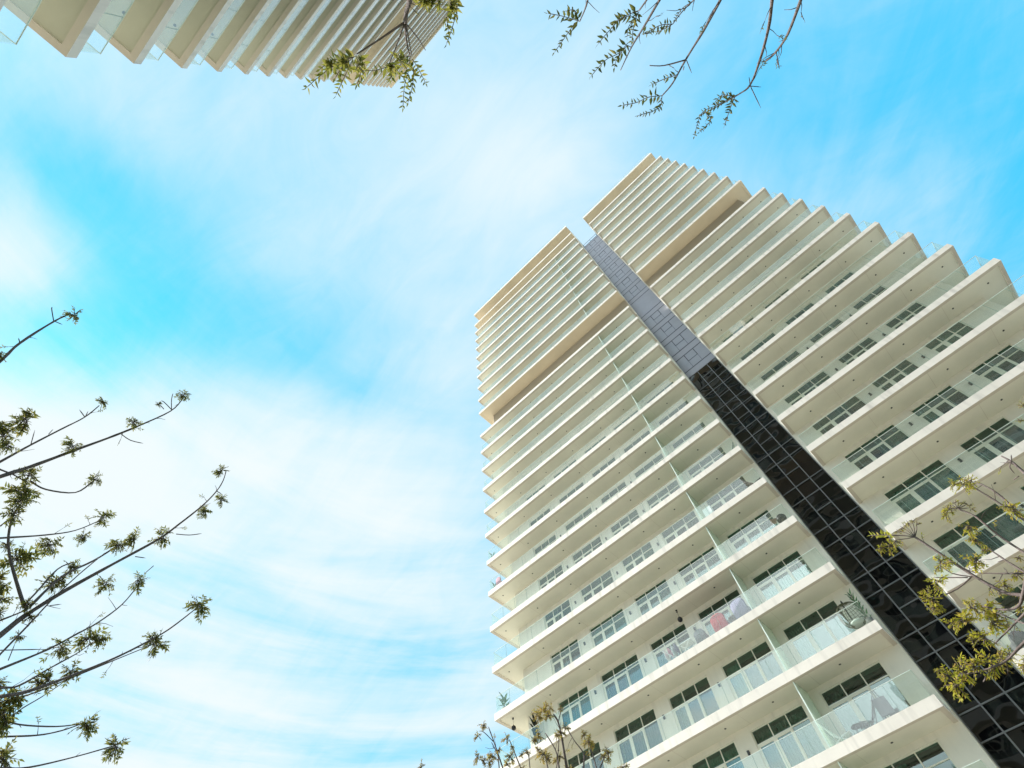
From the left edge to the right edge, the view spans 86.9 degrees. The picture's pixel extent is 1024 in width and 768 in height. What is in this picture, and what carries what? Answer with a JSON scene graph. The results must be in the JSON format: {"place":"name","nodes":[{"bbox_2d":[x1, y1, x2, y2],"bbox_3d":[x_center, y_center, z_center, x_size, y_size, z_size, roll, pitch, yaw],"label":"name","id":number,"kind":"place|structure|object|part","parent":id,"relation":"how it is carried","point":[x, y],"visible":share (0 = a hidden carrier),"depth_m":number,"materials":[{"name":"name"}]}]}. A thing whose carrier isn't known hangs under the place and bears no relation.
{"place":"outdoors","nodes":[
{"label":"outdoors","id":0,"kind":"place"},
{"bbox_2d":[0,0,458,87],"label":"apartment tower","id":1,"kind":"structure","parent":0,"point":[300,39],"depth_m":22.69,"materials":[{"name":"beige paint"}]},
{"bbox_2d":[0,0,1023,767],"label":"sky","id":2,"kind":"structure","parent":0,"point":[315,269],"materials":[{"name":"blue"}]},
{"bbox_2d":[702,505,713,516],"bbox_3d":[12.368,8.134,33.717,0.560,0.920,0.415,-42,-66,16],"label":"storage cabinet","id":3,"kind":"object","parent":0,"point":[709,508],"visible":0.37,"depth_m":33.78,"materials":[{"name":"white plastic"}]},
{"bbox_3d":[12.133,8.085,33.697,0.255,0.810,0.014,-42,-66,16],"label":"door","id":4,"kind":"part","parent":3,"relation":"part of","materials":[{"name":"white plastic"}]},
{"bbox_2d":[474,153,1023,767],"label":"apartment tower","id":5,"kind":"structure","parent":0,"point":[662,341],"depth_m":33.68,"materials":[{"name":"beige paint"}]},
{"bbox_2d":[496,577,501,585],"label":"armchair","id":6,"kind":"object","parent":5,"relation":"on","point":[498,581],"visible":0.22,"depth_m":44.48,"materials":[{"name":"pink fabric"}]},
{"bbox_2d":[499,692,509,708],"bbox_3d":[-0.482,21.261,36.033,0.816,1.318,0.905,3,-62,-7],"label":"potted plant","id":7,"kind":"object","parent":5,"relation":"on","point":[503,699],"visible":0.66,"depth_m":36.04,"materials":[{"name":"green plant"}]},
{"bbox_2d":[529,715,540,744],"bbox_3d":[1.442,21.602,33.359,0.905,2.587,0.890,-42,-66,16],"label":"potted plant","id":8,"kind":"object","parent":5,"relation":"on","point":[534,723],"visible":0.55,"depth_m":33.56,"materials":[{"name":"green plant"}]},
{"bbox_2d":[530,507,549,526],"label":"window","id":9,"kind":"structure","parent":5,"relation":"in","point":[549,507],"depth_m":48.44,"materials":[{"name":"beige metal"}]},
{"bbox_2d":[534,534,555,555],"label":"window","id":10,"kind":"structure","parent":5,"relation":"in","point":[554,534],"depth_m":45.33,"materials":[{"name":"beige metal"}]},
{"bbox_2d":[539,564,562,589],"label":"window","id":11,"kind":"structure","parent":5,"relation":"in","point":[554,577],"depth_m":42.33,"materials":[{"name":"beige metal"}]},
{"bbox_2d":[544,598,570,628],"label":"window","id":12,"kind":"structure","parent":5,"relation":"in","point":[566,609],"depth_m":39.39,"materials":[{"name":"beige metal"}]},
{"bbox_2d":[551,638,580,673],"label":"window","id":13,"kind":"structure","parent":5,"relation":"in","point":[560,660],"depth_m":36.38,"materials":[{"name":"beige metal"}]},
{"bbox_2d":[559,481,583,503],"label":"window","id":14,"kind":"structure","parent":5,"relation":"in","point":[582,481],"depth_m":47.46,"materials":[{"name":"beige metal"}]},
{"bbox_2d":[558,685,591,726],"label":"window","id":15,"kind":"structure","parent":5,"relation":"in","point":[582,705],"depth_m":33.40,"materials":[{"name":"beige metal"}]},
{"bbox_2d":[565,507,592,532],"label":"window","id":16,"kind":"structure","parent":5,"relation":"in","point":[586,515],"depth_m":44.36,"materials":[{"name":"beige metal"}]},
{"bbox_2d":[567,740,603,767],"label":"window","id":17,"kind":"structure","parent":5,"relation":"in","point":[590,761],"depth_m":30.70,"materials":[{"name":"beige metal"}]},
{"bbox_2d":[572,535,601,564],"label":"window","id":18,"kind":"structure","parent":5,"relation":"in","point":[598,543],"depth_m":41.28,"materials":[{"name":"beige metal"}]},
{"bbox_2d":[580,569,613,602],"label":"window","id":19,"kind":"structure","parent":5,"relation":"in","point":[608,579],"depth_m":38.23,"materials":[{"name":"beige metal"}]},
{"bbox_2d":[592,457,615,477],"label":"window","id":20,"kind":"structure","parent":5,"relation":"in","point":[613,457],"depth_m":46.37,"materials":[{"name":"beige metal"}]},
{"bbox_2d":[590,608,626,646],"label":"window","id":21,"kind":"structure","parent":5,"relation":"in","point":[619,622],"depth_m":35.39,"materials":[{"name":"beige metal"}]},
{"bbox_2d":[600,481,626,504],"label":"window","id":22,"kind":"structure","parent":5,"relation":"in","point":[624,486],"depth_m":43.32,"materials":[{"name":"beige metal"}]},
{"bbox_2d":[601,653,643,700],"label":"window","id":23,"kind":"structure","parent":5,"relation":"in","point":[633,673],"depth_m":32.28,"materials":[{"name":"beige metal"}]},
{"bbox_2d":[610,509,639,535],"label":"window","id":24,"kind":"structure","parent":5,"relation":"in","point":[624,525],"depth_m":40.35,"materials":[{"name":"beige metal"}]},
{"bbox_2d":[613,409,637,429],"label":"window","id":25,"kind":"structure","parent":5,"relation":"in","point":[637,409],"depth_m":48.27,"materials":[{"name":"beige metal"}]},
{"bbox_2d":[623,429,649,452],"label":"window","id":26,"kind":"structure","parent":5,"relation":"in","point":[648,429],"depth_m":45.37,"materials":[{"name":"beige metal"}]},
{"bbox_2d":[621,541,654,572],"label":"window","id":27,"kind":"structure","parent":5,"relation":"in","point":[637,559],"depth_m":37.33,"materials":[{"name":"beige metal"}]},
{"bbox_2d":[614,708,662,764],"bbox_3d":[6.958,19.373,28.953,2.850,2.650,0.345,-42,-66,16],"label":"window","id":28,"kind":"structure","parent":5,"relation":"in","point":[633,746],"depth_m":29.39,"materials":[{"name":"beige metal"}]},
{"bbox_2d":[634,452,663,478],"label":"window","id":29,"kind":"structure","parent":5,"relation":"in","point":[661,458],"depth_m":42.31,"materials":[{"name":"beige metal"}]},
{"bbox_2d":[634,578,671,616],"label":"window","id":30,"kind":"structure","parent":5,"relation":"in","point":[653,599],"depth_m":34.35,"materials":[{"name":"beige metal"}]},
{"bbox_2d":[646,381,672,402],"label":"window","id":31,"kind":"structure","parent":5,"relation":"in","point":[672,381],"depth_m":47.23,"materials":[{"name":"beige metal"}]},
{"bbox_2d":[646,479,679,508],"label":"window","id":32,"kind":"structure","parent":5,"relation":"in","point":[660,498],"depth_m":39.36,"materials":[{"name":"beige metal"}]},
{"bbox_2d":[662,642,680,660],"bbox_3d":[8.817,14.934,29.568,0.914,1.019,0.600,-42,-66,16],"label":"drying rack","id":33,"kind":"object","parent":5,"relation":"on","point":[675,651],"visible":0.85,"depth_m":29.73,"materials":[{"name":"white plastic"}]},
{"bbox_2d":[650,623,693,667],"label":"window","id":34,"kind":"structure","parent":5,"relation":"in","point":[659,662],"depth_m":31.52,"materials":[{"name":"beige metal"}]},
{"bbox_2d":[658,400,688,424],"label":"window","id":35,"kind":"structure","parent":5,"relation":"in","point":[685,400],"depth_m":44.27,"materials":[{"name":"beige metal"}]},
{"bbox_2d":[661,510,699,544],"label":"window","id":36,"kind":"structure","parent":5,"relation":"in","point":[685,525],"depth_m":36.24,"materials":[{"name":"beige metal"}]},
{"bbox_2d":[678,638,695,650],"bbox_3d":[9.545,14.361,29.164,0.840,0.734,0.560,-42,-66,16],"label":"folding table","id":37,"kind":"object","parent":5,"relation":"on","point":[687,643],"visible":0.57,"depth_m":29.44,"materials":[{"name":"white plastic"}]},
{"bbox_2d":[672,421,705,449],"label":"window","id":38,"kind":"structure","parent":5,"relation":"in","point":[694,433],"depth_m":41.24,"materials":[{"name":"beige metal"}]},
{"bbox_2d":[668,676,719,731],"bbox_3d":[9.618,16.993,27.923,2.560,2.650,0.345,-42,-66,16],"label":"window","id":39,"kind":"structure","parent":5,"relation":"in","point":[685,710],"depth_m":28.44,"materials":[{"name":"beige metal"}]},
{"bbox_2d":[678,546,721,586],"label":"window","id":40,"kind":"structure","parent":5,"relation":"in","point":[704,565],"depth_m":33.35,"materials":[{"name":"beige metal"}]},
{"bbox_2d":[694,628,708,643],"bbox_3d":[10.224,13.631,28.892,0.620,0.821,0.665,-42,-66,16],"label":"armchair","id":41,"kind":"object","parent":5,"relation":"on","point":[702,634],"visible":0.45,"depth_m":28.81,"materials":[{"name":"grey fabric"}]},
{"bbox_2d":[687,446,725,478],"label":"window","id":42,"kind":"structure","parent":5,"relation":"in","point":[709,462],"depth_m":38.24,"materials":[{"name":"beige metal"}]},
{"bbox_2d":[691,741,744,767],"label":"window","id":43,"kind":"structure","parent":5,"relation":"in","point":[730,757],"depth_m":25.83,"materials":[{"name":"beige metal"}]},
{"bbox_2d":[710,612,729,631],"bbox_3d":[11.140,12.787,28.627,0.800,1.001,0.765,-42,-66,16],"label":"armchair","id":44,"kind":"object","parent":5,"relation":"on","point":[722,620],"visible":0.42,"depth_m":28.51,"materials":[{"name":"pink fabric"}]},
{"bbox_2d":[697,588,742,636],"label":"window","id":45,"kind":"structure","parent":5,"relation":"in","point":[706,624],"depth_m":30.63,"materials":[{"name":"beige metal"}]},
{"bbox_2d":[706,303,734,326],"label":"window","id":46,"kind":"structure","parent":5,"relation":"in","point":[734,303],"depth_m":47.89,"materials":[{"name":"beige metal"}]},
{"bbox_2d":[706,475,748,510],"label":"window","id":47,"kind":"structure","parent":5,"relation":"in","point":[736,489],"depth_m":35.28,"materials":[{"name":"beige metal"}]},
{"bbox_2d":[728,615,736,621],"bbox_3d":[11.745,12.542,28.336,0.580,0.623,0.580,-42,-66,16],"label":"side table","id":48,"kind":"object","parent":5,"relation":"on","point":[731,618],"visible":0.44,"depth_m":28.58,"materials":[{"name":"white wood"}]},
{"bbox_2d":[722,317,752,342],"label":"window","id":49,"kind":"structure","parent":5,"relation":"in","point":[751,317],"depth_m":44.96,"materials":[{"name":"beige metal"}]},
{"bbox_2d":[730,597,751,618],"bbox_3d":[12.169,11.932,28.332,0.845,1.121,0.840,32,-69,-20],"label":"armchair","id":50,"kind":"object","parent":5,"relation":"on","point":[739,603],"visible":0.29,"depth_m":28.22,"materials":[{"name":"fabric"}]},
{"bbox_2d":[741,478,760,485],"bbox_3d":[14.779,6.049,32.947,1.067,1.169,0.615,-42,-66,16],"label":"deck chair","id":51,"kind":"object","parent":5,"relation":"on","point":[746,483],"visible":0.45,"depth_m":33.20,"materials":[{"name":"black metal"}]},
{"bbox_2d":[721,640,782,698],"bbox_3d":[12.199,14.683,26.924,2.790,2.650,0.345,-42,-66,16],"label":"window","id":52,"kind":"structure","parent":5,"relation":"in","point":[739,686],"depth_m":27.48,"materials":[{"name":"beige metal"}]},
{"bbox_2d":[726,509,778,552],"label":"window","id":53,"kind":"structure","parent":5,"relation":"in","point":[760,527],"depth_m":32.31,"materials":[{"name":"beige metal"}]},
{"bbox_2d":[740,332,775,360],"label":"window","id":54,"kind":"structure","parent":5,"relation":"in","point":[772,332],"depth_m":42.03,"materials":[{"name":"beige metal"}]},
{"bbox_2d":[764,288,789,308],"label":"window","id":55,"kind":"structure","parent":5,"relation":"in","point":[787,288],"depth_m":43.90,"materials":[{"name":"beige metal"}]},
{"bbox_2d":[760,350,800,381],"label":"window","id":56,"kind":"structure","parent":5,"relation":"in","point":[795,350],"depth_m":38.88,"materials":[{"name":"beige metal"}]},
{"bbox_2d":[752,550,812,600],"bbox_3d":[14.680,10.675,28.762,2.980,2.650,0.345,-42,-66,16],"label":"window","id":57,"kind":"structure","parent":5,"relation":"in","point":[790,574],"depth_m":29.27,"materials":[{"name":"beige metal"}]},
{"bbox_2d":[751,704,825,767],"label":"window","id":58,"kind":"structure","parent":5,"relation":"in","point":[795,748],"depth_m":24.37,"materials":[{"name":"beige metal"}]},
{"bbox_2d":[785,302,814,324],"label":"window","id":59,"kind":"structure","parent":5,"relation":"in","point":[810,302],"depth_m":40.90,"materials":[{"name":"beige metal"}]},
{"bbox_2d":[783,370,830,406],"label":"window","id":60,"kind":"structure","parent":5,"relation":"in","point":[818,382],"depth_m":35.89,"materials":[{"name":"beige metal"}]},
{"bbox_2d":[800,259,825,279],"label":"window","id":61,"kind":"structure","parent":5,"relation":"in","point":[823,259],"depth_m":42.97,"materials":[{"name":"beige metal"}]},
{"bbox_2d":[782,599,855,661],"bbox_3d":[14.945,12.226,25.861,2.980,2.650,0.345,-42,-66,16],"label":"window","id":62,"kind":"structure","parent":5,"relation":"in","point":[805,646],"depth_m":26.45,"materials":[{"name":"beige metal"}]},
{"bbox_2d":[809,318,843,343],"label":"window","id":63,"kind":"structure","parent":5,"relation":"in","point":[837,318],"depth_m":37.83,"materials":[{"name":"beige metal"}]},
{"bbox_2d":[818,724,851,743],"bbox_3d":[13.441,14.464,22.307,1.067,1.169,0.616,-31,-64,11],"label":"deck chair","id":64,"kind":"object","parent":5,"relation":"on","point":[847,734],"visible":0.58,"depth_m":22.09,"materials":[{"name":"white plastic"}]},
{"bbox_2d":[811,394,865,435],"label":"window","id":65,"kind":"structure","parent":5,"relation":"in","point":[832,421],"depth_m":32.92,"materials":[{"name":"beige metal"}]},
{"bbox_2d":[824,272,854,293],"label":"window","id":66,"kind":"structure","parent":5,"relation":"in","point":[848,272],"depth_m":39.98,"materials":[{"name":"beige metal"}]},
{"bbox_2d":[836,601,865,628],"bbox_3d":[15.619,10.743,24.713,1.116,1.916,1.021,-29,-63,10],"label":"egg chair","id":67,"kind":"object","parent":5,"relation":"on","point":[858,623],"visible":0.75,"depth_m":24.78,"materials":[{"name":"grey wicker"}]},
{"bbox_2d":[851,723,862,732],"bbox_3d":[13.920,13.918,21.648,0.460,0.423,0.460,-42,-66,16],"label":"side table","id":68,"kind":"object","parent":5,"relation":"on","point":[855,726],"visible":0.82,"depth_m":21.78,"materials":[{"name":"black metal"}]},
{"bbox_2d":[837,336,877,365],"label":"window","id":69,"kind":"structure","parent":5,"relation":"in","point":[870,344],"depth_m":34.86,"materials":[{"name":"beige metal"}]},
{"bbox_2d":[845,588,873,622],"bbox_3d":[15.668,10.104,24.358,0.520,1.886,0.469,-42,-66,16],"label":"potted plant","id":70,"kind":"object","parent":5,"relation":"on","point":[867,619],"visible":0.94,"depth_m":24.31,"materials":[{"name":"green plant"}]},
{"bbox_2d":[820,661,910,735],"bbox_3d":[15.210,13.777,22.960,2.980,2.650,0.345,-42,-66,16],"label":"window","id":71,"kind":"structure","parent":5,"relation":"in","point":[849,714],"depth_m":23.54,"materials":[{"name":"beige metal"}]},
{"bbox_2d":[859,696,878,728],"bbox_3d":[14.472,13.526,21.900,1.067,1.169,0.615,-26,-63,9],"label":"deck chair","id":72,"kind":"object","parent":5,"relation":"on","point":[865,724],"visible":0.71,"depth_m":21.77,"materials":[{"name":"black metal"}]},
{"bbox_2d":[852,285,887,310],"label":"window","id":73,"kind":"structure","parent":5,"relation":"in","point":[881,291],"depth_m":36.94,"materials":[{"name":"beige metal"}]},
{"bbox_2d":[844,423,908,470],"bbox_3d":[20.269,3.887,29.397,3.090,2.650,0.345,-42,-66,16],"label":"window","id":74,"kind":"structure","parent":5,"relation":"in","point":[893,438],"depth_m":29.88,"materials":[{"name":"beige metal"}]},
{"bbox_2d":[870,689,895,719],"bbox_3d":[15.174,13.289,22.042,0.678,1.511,0.638,-26,-63,9],"label":"easel","id":75,"kind":"object","parent":5,"relation":"on","point":[882,706],"visible":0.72,"depth_m":21.97,"materials":[{"name":"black metal"}]},
{"bbox_2d":[871,358,918,391],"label":"window","id":76,"kind":"structure","parent":5,"relation":"in","point":[898,375],"depth_m":31.92,"materials":[{"name":"beige metal"}]},
{"bbox_2d":[885,302,926,329],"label":"window","id":77,"kind":"structure","parent":5,"relation":"in","point":[916,310],"depth_m":33.90,"materials":[{"name":"beige metal"}]},
{"bbox_2d":[881,740,957,767],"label":"window","id":78,"kind":"structure","parent":5,"relation":"in","point":[914,752],"depth_m":20.90,"materials":[{"name":"beige metal"}]},
{"bbox_2d":[883,459,961,514],"bbox_3d":[20.534,5.438,26.496,3.090,2.650,0.345,-42,-66,16],"label":"window","id":79,"kind":"structure","parent":5,"relation":"in","point":[918,493],"depth_m":27.00,"materials":[{"name":"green metal"}]},
{"bbox_2d":[910,384,969,423],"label":"window","id":80,"kind":"structure","parent":5,"relation":"in","point":[931,412],"depth_m":29.00,"materials":[{"name":"beige metal"}]},
{"bbox_2d":[923,321,973,353],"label":"window","id":81,"kind":"structure","parent":5,"relation":"in","point":[959,332],"depth_m":30.97,"materials":[{"name":"beige metal"}]},
{"bbox_2d":[931,502,1023,567],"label":"window","id":82,"kind":"structure","parent":5,"relation":"in","point":[1009,529],"depth_m":24.01,"materials":[{"name":"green metal"}]},
{"bbox_2d":[958,416,1023,463],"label":"window","id":83,"kind":"structure","parent":5,"relation":"in","point":[987,450],"depth_m":26.02,"materials":[{"name":"beige metal"}]},
{"bbox_2d":[970,344,1023,382],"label":"window","id":84,"kind":"structure","parent":5,"relation":"in","point":[990,373],"depth_m":28.07,"materials":[{"name":"beige metal"}]},
{"bbox_2d":[992,582,1023,627],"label":"window","id":85,"kind":"structure","parent":5,"relation":"in","point":[1018,585],"depth_m":21.62,"materials":[{"name":"beige metal"}]},
{"bbox_2d":[1008,630,1023,651],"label":"armchair","id":86,"kind":"object","parent":5,"relation":"on","point":[1016,639],"visible":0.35,"depth_m":20.19,"materials":[{"name":"grey fabric"}]},
{"bbox_2d":[770,514,786,524],"bbox_3d":[15.029,7.744,30.103,0.973,1.114,0.614,-21,-62,6],"label":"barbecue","id":87,"kind":"object","parent":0,"point":[780,518],"visible":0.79,"depth_m":30.25,"materials":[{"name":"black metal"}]},
{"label":"lawn","id":88,"kind":"structure","parent":0,"visible":0},
{"bbox_2d":[0,306,228,767],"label":"street tree","id":89,"kind":"object","parent":88,"relation":"on","point":[12,696],"visible":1,"depth_m":4.67,"materials":[{"name":"green plant"}]},
{"bbox_2d":[302,0,463,111],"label":"street tree","id":90,"kind":"object","parent":88,"relation":"on","point":[391,67],"visible":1,"depth_m":3.91,"materials":[{"name":"green plant"}]},
{"bbox_2d":[418,701,629,767],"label":"street tree","id":91,"kind":"object","parent":88,"relation":"on","point":[558,735],"visible":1,"depth_m":5.79,"materials":[{"name":"green plant"}]},
{"bbox_2d":[544,0,804,138],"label":"street tree","id":92,"kind":"object","parent":88,"relation":"on","point":[614,22],"visible":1,"depth_m":3.86,"materials":[{"name":"green plant"}]},
{"bbox_2d":[868,401,1023,702],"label":"street tree","id":93,"kind":"object","parent":88,"relation":"on","point":[993,616],"visible":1,"depth_m":3.82,"materials":[{"name":"green plant"}]}
]}

